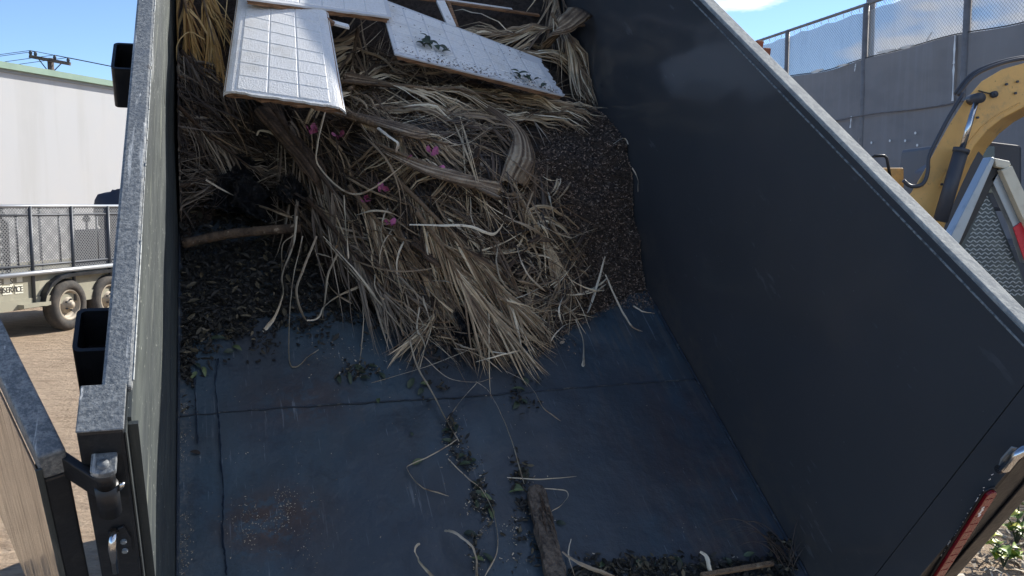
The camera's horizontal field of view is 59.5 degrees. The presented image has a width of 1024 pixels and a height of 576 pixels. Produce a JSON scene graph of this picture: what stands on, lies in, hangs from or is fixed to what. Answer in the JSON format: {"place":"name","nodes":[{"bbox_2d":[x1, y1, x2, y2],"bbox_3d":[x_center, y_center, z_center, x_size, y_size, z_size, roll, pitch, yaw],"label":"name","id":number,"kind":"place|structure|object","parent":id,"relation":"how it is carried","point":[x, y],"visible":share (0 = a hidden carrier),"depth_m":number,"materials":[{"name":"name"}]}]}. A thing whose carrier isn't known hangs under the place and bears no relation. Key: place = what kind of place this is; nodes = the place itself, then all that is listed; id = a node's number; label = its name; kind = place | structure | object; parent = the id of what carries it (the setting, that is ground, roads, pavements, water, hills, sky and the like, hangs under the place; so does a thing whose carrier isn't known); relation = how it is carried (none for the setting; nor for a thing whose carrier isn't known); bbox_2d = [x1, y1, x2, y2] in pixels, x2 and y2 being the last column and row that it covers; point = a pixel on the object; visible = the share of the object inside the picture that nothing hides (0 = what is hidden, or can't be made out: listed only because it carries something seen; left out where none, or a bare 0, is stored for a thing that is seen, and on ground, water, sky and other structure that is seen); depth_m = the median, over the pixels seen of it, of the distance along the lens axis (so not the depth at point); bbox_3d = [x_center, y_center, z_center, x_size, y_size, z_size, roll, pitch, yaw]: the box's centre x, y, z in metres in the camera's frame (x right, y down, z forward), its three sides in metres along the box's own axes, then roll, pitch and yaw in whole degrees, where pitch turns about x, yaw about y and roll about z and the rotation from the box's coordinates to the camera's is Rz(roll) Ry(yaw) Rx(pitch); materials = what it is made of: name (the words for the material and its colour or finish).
{"place":"outdoors","nodes":[
{"label":"outdoors","id":0,"kind":"place"},
{"bbox_2d":[0,61,126,262],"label":"warehouse","id":1,"kind":"structure","parent":0,"point":[62,136],"depth_m":24.30,"materials":[{"name":"metal"}]},
{"bbox_2d":[0,0,899,79],"label":"sky","id":2,"kind":"structure","parent":0,"point":[86,30],"materials":[{"name":"blue"}]},
{"bbox_2d":[447,0,512,9],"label":"trim strip","id":3,"kind":"object","parent":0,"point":[480,4],"depth_m":4.75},
{"bbox_2d":[0,307,1023,575],"bbox_3d":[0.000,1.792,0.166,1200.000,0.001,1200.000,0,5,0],"label":"ground","id":4,"kind":"structure","parent":0,"point":[44,349],"depth_m":8.23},
{"bbox_2d":[0,50,110,69],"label":"utility pole","id":5,"kind":"object","parent":4,"relation":"on","point":[51,62],"visible":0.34,"depth_m":44.88,"materials":[{"name":"brown wood"}]},
{"bbox_2d":[0,205,117,329],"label":"sided trailer","id":6,"kind":"object","parent":4,"relation":"on","point":[61,291],"visible":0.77,"depth_m":12.72,"materials":[{"name":"metal"}]},
{"bbox_2d":[75,189,119,265],"bbox_3d":[-7.895,-0.992,18.059,1.446,2.236,1.100,0,5,0],"label":"covered machine","id":7,"kind":"object","parent":6,"relation":"in","point":[109,198],"visible":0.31,"depth_m":17.64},
{"bbox_2d":[0,0,1023,575],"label":"dump trailer","id":8,"kind":"object","parent":4,"relation":"on","point":[824,346],"visible":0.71,"depth_m":3.07,"materials":[{"name":"paint"}]},
{"bbox_2d":[180,49,282,163],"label":"palm frond","id":9,"kind":"object","parent":8,"relation":"on","point":[190,64],"visible":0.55,"depth_m":4.10,"materials":[{"name":"brown plant"}]},
{"bbox_2d":[203,154,287,222],"bbox_3d":[-1.153,-0.448,4.024,0.415,0.305,0.363,0,5,0],"label":"plastic bag","id":10,"kind":"object","parent":8,"relation":"on","point":[250,193],"visible":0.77,"depth_m":3.91,"materials":[{"name":"plastic"}]},
{"bbox_2d":[205,179,291,217],"bbox_3d":[-1.113,-0.387,3.876,0.385,0.166,0.129,1,5,9],"label":"palm strip","id":11,"kind":"object","parent":10,"relation":"on","point":[280,213],"visible":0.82,"depth_m":3.84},
{"bbox_2d":[263,216,297,331],"bbox_3d":[-0.923,-0.064,3.631,0.047,0.449,0.313,1,5,11],"label":"palm strip","id":12,"kind":"object","parent":8,"relation":"on","point":[269,324],"visible":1,"depth_m":3.60,"materials":[{"name":"plant"}]},
{"bbox_2d":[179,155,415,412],"bbox_3d":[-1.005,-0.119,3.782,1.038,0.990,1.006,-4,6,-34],"label":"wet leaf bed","id":13,"kind":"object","parent":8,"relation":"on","point":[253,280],"visible":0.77,"depth_m":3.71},
{"bbox_2d":[176,104,301,223],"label":"palm frond","id":14,"kind":"object","parent":13,"relation":"on","point":[233,157],"visible":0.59,"depth_m":3.96,"materials":[{"name":"brown plant"}]},
{"bbox_2d":[257,101,370,288],"bbox_3d":[-0.943,-0.457,3.856,0.752,0.920,0.312,4,7,37],"label":"palm frond","id":15,"kind":"object","parent":13,"relation":"on","point":[289,128],"visible":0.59,"depth_m":3.82,"materials":[{"name":"brown plant"}]},
{"bbox_2d":[254,105,329,194],"bbox_3d":[-0.960,-0.605,3.885,0.420,0.404,0.105,4,7,36],"label":"palm petiole","id":16,"kind":"object","parent":15,"relation":"on","point":[269,119],"visible":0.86,"depth_m":3.85,"materials":[{"name":"brown wood"}]},
{"bbox_2d":[288,236,317,367],"bbox_3d":[-0.855,0.044,3.563,0.116,0.488,0.386,-2,6,-22],"label":"palm strip","id":17,"kind":"object","parent":8,"relation":"on","point":[289,310],"visible":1,"depth_m":3.49,"materials":[{"name":"plant"}]},
{"bbox_2d":[177,150,543,411],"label":"leaf litter","id":18,"kind":"object","parent":8,"relation":"on","point":[208,318],"visible":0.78,"depth_m":3.64,"materials":[{"name":"plant"}]},
{"bbox_2d":[182,223,300,247],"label":"cut branch","id":19,"kind":"object","parent":18,"relation":"on","point":[189,242],"visible":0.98,"depth_m":3.75,"materials":[{"name":"brown plant"}]},
{"bbox_2d":[180,154,310,215],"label":"palm frond","id":20,"kind":"object","parent":18,"relation":"on","point":[190,184],"visible":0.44,"depth_m":3.91,"materials":[{"name":"brown plant"}]},
{"bbox_2d":[295,236,317,320],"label":"palm strip","id":21,"kind":"object","parent":18,"relation":"on","point":[300,276],"visible":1,"depth_m":3.65,"materials":[{"name":"plant"}]},
{"bbox_2d":[322,254,337,317],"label":"palm strip","id":22,"kind":"object","parent":18,"relation":"on","point":[327,276],"visible":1,"depth_m":3.66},
{"bbox_2d":[380,282,448,374],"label":"palm frond","id":23,"kind":"object","parent":18,"relation":"on","point":[415,337],"visible":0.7,"depth_m":3.56,"materials":[{"name":"beige plant"}]},
{"bbox_2d":[399,285,405,335],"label":"palm strip","id":24,"kind":"object","parent":23,"relation":"on","point":[400,314],"visible":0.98,"depth_m":3.55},
{"bbox_2d":[416,307,424,367],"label":"palm strip","id":25,"kind":"object","parent":23,"relation":"on","point":[420,336],"visible":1,"depth_m":3.56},
{"bbox_2d":[305,197,435,356],"bbox_3d":[-0.607,-0.051,3.638,0.623,0.644,0.307,1,5,13],"label":"palm frond","id":26,"kind":"object","parent":8,"relation":"on","point":[363,272],"visible":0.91,"depth_m":3.66,"materials":[{"name":"brown plant"}]},
{"bbox_2d":[307,286,358,320],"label":"palm strip","id":27,"kind":"object","parent":26,"relation":"on","point":[352,289],"visible":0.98,"depth_m":3.66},
{"bbox_2d":[323,236,388,333],"bbox_3d":[-0.642,-0.015,3.659,0.349,0.387,0.027,3,6,30],"label":"palm strip","id":28,"kind":"object","parent":26,"relation":"on","point":[368,287],"visible":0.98,"depth_m":3.63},
{"bbox_2d":[326,240,420,349],"bbox_3d":[-0.557,0.020,3.604,0.522,0.413,0.023,4,7,35],"label":"palm strip","id":29,"kind":"object","parent":26,"relation":"on","point":[379,302],"visible":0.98,"depth_m":3.61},
{"bbox_2d":[177,16,611,385],"bbox_3d":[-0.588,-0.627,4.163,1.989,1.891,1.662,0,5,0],"label":"tangled palm blades","id":30,"kind":"object","parent":8,"relation":"on","point":[472,82],"visible":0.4,"depth_m":3.83,"materials":[{"name":"beige plant"}]},
{"bbox_2d":[357,210,404,219],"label":"palm strip","id":31,"kind":"object","parent":30,"relation":"on","point":[380,211],"visible":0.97,"depth_m":3.61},
{"bbox_2d":[396,237,405,292],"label":"palm strip","id":32,"kind":"object","parent":30,"relation":"on","point":[400,248],"visible":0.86,"depth_m":3.58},
{"bbox_2d":[459,193,510,235],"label":"palm strip","id":33,"kind":"object","parent":30,"relation":"on","point":[491,202],"visible":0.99,"depth_m":3.62,"materials":[{"name":"beige plant"}]},
{"bbox_2d":[507,201,518,243],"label":"palm strip","id":34,"kind":"object","parent":30,"relation":"on","point":[509,209],"visible":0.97,"depth_m":3.67,"materials":[{"name":"beige plant"}]},
{"bbox_2d":[506,219,543,236],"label":"palm strip","id":35,"kind":"object","parent":30,"relation":"on","point":[535,230],"visible":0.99,"depth_m":3.71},
{"bbox_2d":[178,0,654,356],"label":"soil heap","id":36,"kind":"object","parent":8,"relation":"on","point":[464,17],"visible":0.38,"depth_m":4.20,"materials":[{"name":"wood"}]},
{"bbox_2d":[176,0,223,78],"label":"palm frond","id":37,"kind":"object","parent":36,"relation":"on","point":[187,42],"visible":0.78,"depth_m":4.17,"materials":[{"name":"brown plant"}]},
{"bbox_2d":[178,0,232,97],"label":"palm frond","id":38,"kind":"object","parent":36,"relation":"on","point":[211,40],"visible":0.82,"depth_m":4.23,"materials":[{"name":"brown plant"}]},
{"bbox_2d":[223,0,345,113],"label":"white panel","id":39,"kind":"object","parent":36,"relation":"on","point":[283,56],"visible":0.94,"depth_m":3.53,"materials":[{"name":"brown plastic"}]},
{"bbox_2d":[247,0,391,22],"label":"white panel","id":40,"kind":"object","parent":39,"relation":"on","point":[375,10],"visible":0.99,"depth_m":4.08,"materials":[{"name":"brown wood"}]},
{"bbox_2d":[333,20,349,28],"bbox_3d":[-0.775,-1.180,4.011,0.095,0.042,0.034,-3,6,-28],"label":"board end","id":41,"kind":"object","parent":39,"relation":"attached to","point":[341,25],"visible":0.61,"depth_m":4.01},
{"bbox_2d":[275,173,308,209],"bbox_3d":[-0.948,-0.421,3.875,0.140,0.165,0.191,-2,6,-18],"label":"plastic bag","id":42,"kind":"object","parent":36,"relation":"on","point":[296,185],"visible":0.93,"depth_m":3.84,"materials":[{"name":"plastic"}]},
{"bbox_2d":[286,27,436,142],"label":"palm frond","id":43,"kind":"object","parent":36,"relation":"on","point":[343,44],"visible":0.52,"depth_m":4.35,"materials":[{"name":"brown plant"}]},
{"bbox_2d":[326,106,485,226],"bbox_3d":[-0.452,-0.480,3.766,0.712,0.611,0.198,1,5,7],"label":"palm frond","id":44,"kind":"object","parent":36,"relation":"on","point":[365,122],"visible":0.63,"depth_m":3.70,"materials":[{"name":"beige plant"}]},
{"bbox_2d":[462,146,480,171],"bbox_3d":[-0.168,-0.531,3.694,0.080,0.104,0.108,0,5,0],"label":"palm petiole","id":45,"kind":"object","parent":44,"relation":"on","point":[475,156],"visible":0.91,"depth_m":3.68,"materials":[{"name":"brown plant"}]},
{"bbox_2d":[347,22,466,91],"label":"palm frond","id":46,"kind":"object","parent":36,"relation":"on","point":[375,68],"visible":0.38,"depth_m":4.37,"materials":[{"name":"brown plant"}]},
{"bbox_2d":[338,138,501,245],"bbox_3d":[-0.432,-0.352,3.690,0.826,0.551,0.182,2,6,24],"label":"palm frond","id":47,"kind":"object","parent":36,"relation":"on","point":[492,189],"visible":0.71,"depth_m":3.60,"materials":[{"name":"brown plant"}]},
{"bbox_2d":[381,149,503,195],"bbox_3d":[-0.271,-0.466,3.594,0.496,0.191,0.195,-1,5,-11],"label":"palm petiole","id":48,"kind":"object","parent":47,"relation":"on","point":[454,177],"visible":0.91,"depth_m":3.54,"materials":[{"name":"brown wood"}]},
{"bbox_2d":[445,302,481,351],"bbox_3d":[-0.184,0.148,3.657,0.154,0.197,0.246,-3,6,-32],"label":"plastic bag","id":49,"kind":"object","parent":36,"relation":"on","point":[461,323],"visible":0.51,"depth_m":3.59,"materials":[{"name":"plastic"}]},
{"bbox_2d":[340,72,602,137],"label":"palm frond","id":50,"kind":"object","parent":36,"relation":"on","point":[351,78],"visible":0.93,"depth_m":4.22,"materials":[{"name":"brown plant"}]},
{"bbox_2d":[358,101,587,139],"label":"palm frond","id":51,"kind":"object","parent":36,"relation":"on","point":[422,107],"visible":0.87,"depth_m":4.06,"materials":[{"name":"brown plant"}]},
{"bbox_2d":[385,1,564,98],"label":"white panel","id":52,"kind":"object","parent":36,"relation":"on","point":[458,42],"visible":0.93,"depth_m":4.27,"materials":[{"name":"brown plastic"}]},
{"bbox_2d":[436,0,455,25],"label":"frame piece","id":53,"kind":"object","parent":52,"relation":"attached to","point":[445,11],"visible":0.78,"depth_m":4.51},
{"bbox_2d":[446,1,458,27],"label":"board end","id":54,"kind":"object","parent":53,"relation":"attached to","point":[449,6],"visible":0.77,"depth_m":4.53,"materials":[{"name":"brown wood"}]},
{"bbox_2d":[393,6,562,92],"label":"panel crumbs","id":55,"kind":"object","parent":52,"relation":"on","point":[474,64],"visible":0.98,"depth_m":4.19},
{"bbox_2d":[422,0,539,16],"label":"lath","id":56,"kind":"object","parent":36,"relation":"on","point":[494,9],"visible":1,"depth_m":4.76,"materials":[{"name":"brown wood"}]},
{"bbox_2d":[440,82,534,188],"bbox_3d":[-0.085,-0.711,4.109,0.241,0.539,0.738,-3,6,-26],"label":"palm petiole","id":57,"kind":"object","parent":36,"relation":"on","point":[521,157],"visible":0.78,"depth_m":3.87,"materials":[{"name":"brown wood"}]},
{"bbox_2d":[455,9,584,49],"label":"palm frond","id":58,"kind":"object","parent":36,"relation":"on","point":[522,32],"visible":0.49,"depth_m":4.76,"materials":[{"name":"brown plant"}]},
{"bbox_2d":[485,163,605,361],"bbox_3d":[0.149,-0.133,3.877,0.686,0.828,0.347,-5,7,-43],"label":"loose straw","id":59,"kind":"object","parent":36,"relation":"on","point":[577,256],"visible":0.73,"depth_m":3.83,"materials":[{"name":"beige plant"}]},
{"bbox_2d":[495,241,523,301],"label":"palm strip","id":60,"kind":"object","parent":59,"relation":"on","point":[500,278],"visible":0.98,"depth_m":3.64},
{"bbox_2d":[517,248,545,291],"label":"palm strip","id":61,"kind":"object","parent":59,"relation":"on","point":[538,285],"visible":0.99,"depth_m":3.70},
{"bbox_2d":[511,191,585,319],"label":"palm frond","id":62,"kind":"object","parent":36,"relation":"on","point":[554,267],"visible":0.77,"depth_m":3.86,"materials":[{"name":"brown plant"}]},
{"bbox_2d":[526,0,574,82],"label":"palm frond","id":63,"kind":"object","parent":36,"relation":"on","point":[556,9],"visible":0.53,"depth_m":4.87,"materials":[{"name":"brown plant"}]},
{"bbox_2d":[516,43,584,81],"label":"palm frond","id":64,"kind":"object","parent":36,"relation":"on","point":[549,51],"visible":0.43,"depth_m":4.72,"materials":[{"name":"brown plant"}]},
{"bbox_2d":[540,7,592,48],"bbox_3d":[0.284,-1.360,4.630,0.275,0.216,0.208,0,5,0],"label":"palm petiole","id":65,"kind":"object","parent":64,"relation":"on","point":[570,19],"visible":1,"depth_m":4.59,"materials":[{"name":"beige plant"}]},
{"bbox_2d":[550,12,597,106],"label":"palm frond","id":66,"kind":"object","parent":36,"relation":"on","point":[576,67],"visible":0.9,"depth_m":4.72,"materials":[{"name":"brown plant"}]},
{"bbox_2d":[414,543,433,575],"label":"palm strip","id":67,"kind":"object","parent":8,"relation":"on","point":[423,566],"visible":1,"depth_m":2.83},
{"bbox_2d":[347,184,514,370],"bbox_3d":[-0.329,-0.044,3.626,0.707,0.754,0.250,0,5,0],"label":"palm frond","id":68,"kind":"object","parent":8,"relation":"on","point":[375,223],"visible":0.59,"depth_m":3.65,"materials":[{"name":"brown plant"}]},
{"bbox_2d":[284,107,579,351],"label":"dry leaf crumbs","id":69,"kind":"object","parent":8,"relation":"on","point":[439,343],"visible":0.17,"depth_m":3.81,"materials":[{"name":"plant"}]},
{"bbox_2d":[407,439,456,495],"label":"palm strip","id":70,"kind":"object","parent":8,"relation":"on","point":[425,458],"visible":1,"depth_m":3.14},
{"bbox_2d":[409,338,458,440],"bbox_3d":[-0.299,0.377,3.380,0.015,0.339,0.347,-4,7,-38],"label":"palm strip","id":71,"kind":"object","parent":8,"relation":"on","point":[428,385],"visible":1,"depth_m":3.41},
{"bbox_2d":[262,81,607,377],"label":"curling blades","id":72,"kind":"object","parent":8,"relation":"on","point":[510,275],"visible":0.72,"depth_m":3.68,"materials":[{"name":"beige plant"}]},
{"bbox_2d":[306,123,317,133],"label":"pink flower","id":73,"kind":"object","parent":72,"relation":"attached to","point":[313,129],"visible":0.99,"depth_m":3.79,"materials":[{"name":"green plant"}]},
{"bbox_2d":[315,112,407,194],"bbox_3d":[-0.609,-0.544,3.582,0.430,0.346,0.086,3,6,30],"label":"palm strip","id":74,"kind":"object","parent":72,"relation":"on","point":[364,192],"visible":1,"depth_m":3.60,"materials":[{"name":"plant"}]},
{"bbox_2d":[343,195,348,258],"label":"palm strip","id":75,"kind":"object","parent":74,"relation":"hanging from","point":[345,226],"visible":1,"depth_m":3.59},
{"bbox_2d":[377,182,388,191],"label":"pink flower","id":76,"kind":"object","parent":72,"relation":"attached to","point":[382,187],"visible":0.87,"depth_m":3.58,"materials":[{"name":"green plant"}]},
{"bbox_2d":[377,127,399,151],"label":"palm strip","id":77,"kind":"object","parent":72,"relation":"on","point":[390,137],"visible":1,"depth_m":3.57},
{"bbox_2d":[356,113,428,138],"bbox_3d":[-0.566,-0.687,3.750,0.541,0.153,0.124,4,6,34],"label":"palm petiole","id":78,"kind":"object","parent":72,"relation":"on","point":[401,129],"visible":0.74,"depth_m":3.63,"materials":[{"name":"beige plant"}]},
{"bbox_2d":[426,146,437,155],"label":"pink flower","id":79,"kind":"object","parent":72,"relation":"attached to","point":[434,152],"visible":1,"depth_m":3.57,"materials":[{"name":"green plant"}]},
{"bbox_2d":[334,358,542,575],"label":"plank litter","id":80,"kind":"object","parent":8,"relation":"on","point":[521,502],"visible":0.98,"depth_m":3.19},
{"bbox_2d":[179,253,714,574],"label":"chaff","id":81,"kind":"object","parent":8,"relation":"on","point":[295,489],"visible":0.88,"depth_m":2.93,"materials":[{"name":"plant"}]},
{"bbox_2d":[444,530,477,575],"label":"palm strip","id":82,"kind":"object","parent":8,"relation":"on","point":[461,537],"visible":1,"depth_m":2.88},
{"bbox_2d":[414,210,520,375],"bbox_3d":[-0.114,0.026,3.600,0.524,0.680,0.276,-3,6,-32],"label":"palm frond","id":83,"kind":"object","parent":8,"relation":"on","point":[471,302],"visible":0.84,"depth_m":3.57,"materials":[{"name":"brown plant"}]},
{"bbox_2d":[409,222,503,235],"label":"palm strip","id":84,"kind":"object","parent":83,"relation":"on","point":[479,229],"visible":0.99,"depth_m":3.50,"materials":[{"name":"plant"}]},
{"bbox_2d":[448,458,497,575],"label":"palm strip","id":85,"kind":"object","parent":8,"relation":"on","point":[492,510],"visible":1,"depth_m":3.05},
{"bbox_2d":[411,235,557,393],"bbox_3d":[-0.089,0.101,3.594,0.570,0.629,0.321,-3,6,-29],"label":"palm frond","id":86,"kind":"object","parent":8,"relation":"on","point":[508,334],"visible":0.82,"depth_m":3.60,"materials":[{"name":"brown plant"}]},
{"bbox_2d":[418,250,447,272],"bbox_3d":[-0.310,-0.110,3.576,0.149,0.127,0.059,-1,5,-10],"label":"palm petiole","id":87,"kind":"object","parent":86,"relation":"on","point":[431,259],"visible":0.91,"depth_m":3.56,"materials":[{"name":"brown wood"}]},
{"bbox_2d":[395,177,562,368],"bbox_3d":[-0.123,-0.066,3.681,0.698,0.770,0.274,0,5,0],"label":"palm frond","id":88,"kind":"object","parent":86,"relation":"on","point":[500,290],"visible":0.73,"depth_m":3.64,"materials":[{"name":"brown plant"}]},
{"bbox_2d":[477,382,523,482],"bbox_3d":[-0.032,0.521,3.299,0.039,0.290,0.410,-3,6,-26],"label":"palm strip","id":89,"kind":"object","parent":8,"relation":"on","point":[511,439],"visible":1,"depth_m":3.25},
{"bbox_2d":[507,476,575,479],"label":"palm strip","id":90,"kind":"object","parent":8,"relation":"on","point":[538,479],"visible":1,"depth_m":3.17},
{"bbox_2d":[527,484,565,575],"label":"weathered plank","id":91,"kind":"object","parent":8,"relation":"on","point":[545,535],"visible":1,"depth_m":2.98,"materials":[{"name":"brown wood"}]},
{"bbox_2d":[576,320,584,366],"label":"palm strip","id":92,"kind":"object","parent":8,"relation":"on","point":[583,363],"visible":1,"depth_m":3.74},
{"bbox_2d":[587,256,605,312],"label":"palm strip","id":93,"kind":"object","parent":8,"relation":"on","point":[594,293],"visible":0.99,"depth_m":3.96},
{"bbox_2d":[605,274,640,330],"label":"palm strip","id":94,"kind":"object","parent":8,"relation":"on","point":[619,305],"visible":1,"depth_m":3.98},
{"bbox_2d":[502,531,798,575],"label":"litter","id":95,"kind":"object","parent":8,"relation":"on","point":[778,568],"visible":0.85,"depth_m":3.03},
{"bbox_2d":[308,357,768,572],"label":"pale crumbs","id":96,"kind":"object","parent":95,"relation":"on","point":[494,500],"visible":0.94,"depth_m":3.08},
{"bbox_2d":[562,551,613,575],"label":"palm strip","id":97,"kind":"object","parent":95,"relation":"on","point":[600,571],"visible":1,"depth_m":2.92,"materials":[{"name":"plant"}]},
{"bbox_2d":[700,551,711,570],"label":"palm strip","id":98,"kind":"object","parent":95,"relation":"on","point":[706,556],"visible":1,"depth_m":3.02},
{"bbox_2d":[709,518,805,570],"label":"dry weed","id":99,"kind":"object","parent":95,"relation":"on","point":[779,548],"visible":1,"depth_m":3.09,"materials":[{"name":"brown plant"}]},
{"bbox_2d":[700,560,773,575],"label":"wood stick","id":100,"kind":"object","parent":8,"relation":"on","point":[741,568],"visible":1,"depth_m":3.02,"materials":[{"name":"wood"}]},
{"bbox_2d":[756,0,1023,238],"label":"screened fence","id":101,"kind":"object","parent":4,"relation":"on","point":[887,80],"visible":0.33,"depth_m":18.07,"materials":[{"name":"fabric"}]},
{"bbox_2d":[871,55,1023,280],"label":"excavator","id":102,"kind":"object","parent":4,"relation":"on","point":[934,180],"visible":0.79,"depth_m":9.49,"materials":[{"name":"yellow metal"}]},
{"bbox_2d":[983,146,994,192],"bbox_3d":[5.206,-1.323,10.008,0.389,0.513,0.015,0,5,0],"label":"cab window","id":103,"kind":"structure","parent":102,"relation":"in","point":[990,151],"depth_m":9.98,"materials":[{"name":"grey glass"}]},
{"bbox_2d":[946,157,1023,307],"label":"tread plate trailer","id":104,"kind":"object","parent":4,"relation":"on","point":[974,230],"visible":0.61,"depth_m":5.64,"materials":[{"name":"silver metal"}]},
{"bbox_2d":[957,504,1023,575],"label":"ground straw","id":105,"kind":"object","parent":4,"relation":"on","point":[974,564],"visible":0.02,"depth_m":4.49,"materials":[{"name":"plant"}]},
{"bbox_2d":[986,532,1023,566],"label":"weed plant","id":106,"kind":"object","parent":4,"relation":"on","point":[1008,552],"visible":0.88,"depth_m":4.45,"materials":[{"name":"green plant"}]},
{"bbox_2d":[1003,502,1023,543],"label":"weed plant","id":107,"kind":"object","parent":4,"relation":"on","point":[1017,526],"visible":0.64,"depth_m":4.72,"materials":[{"name":"green plant"}]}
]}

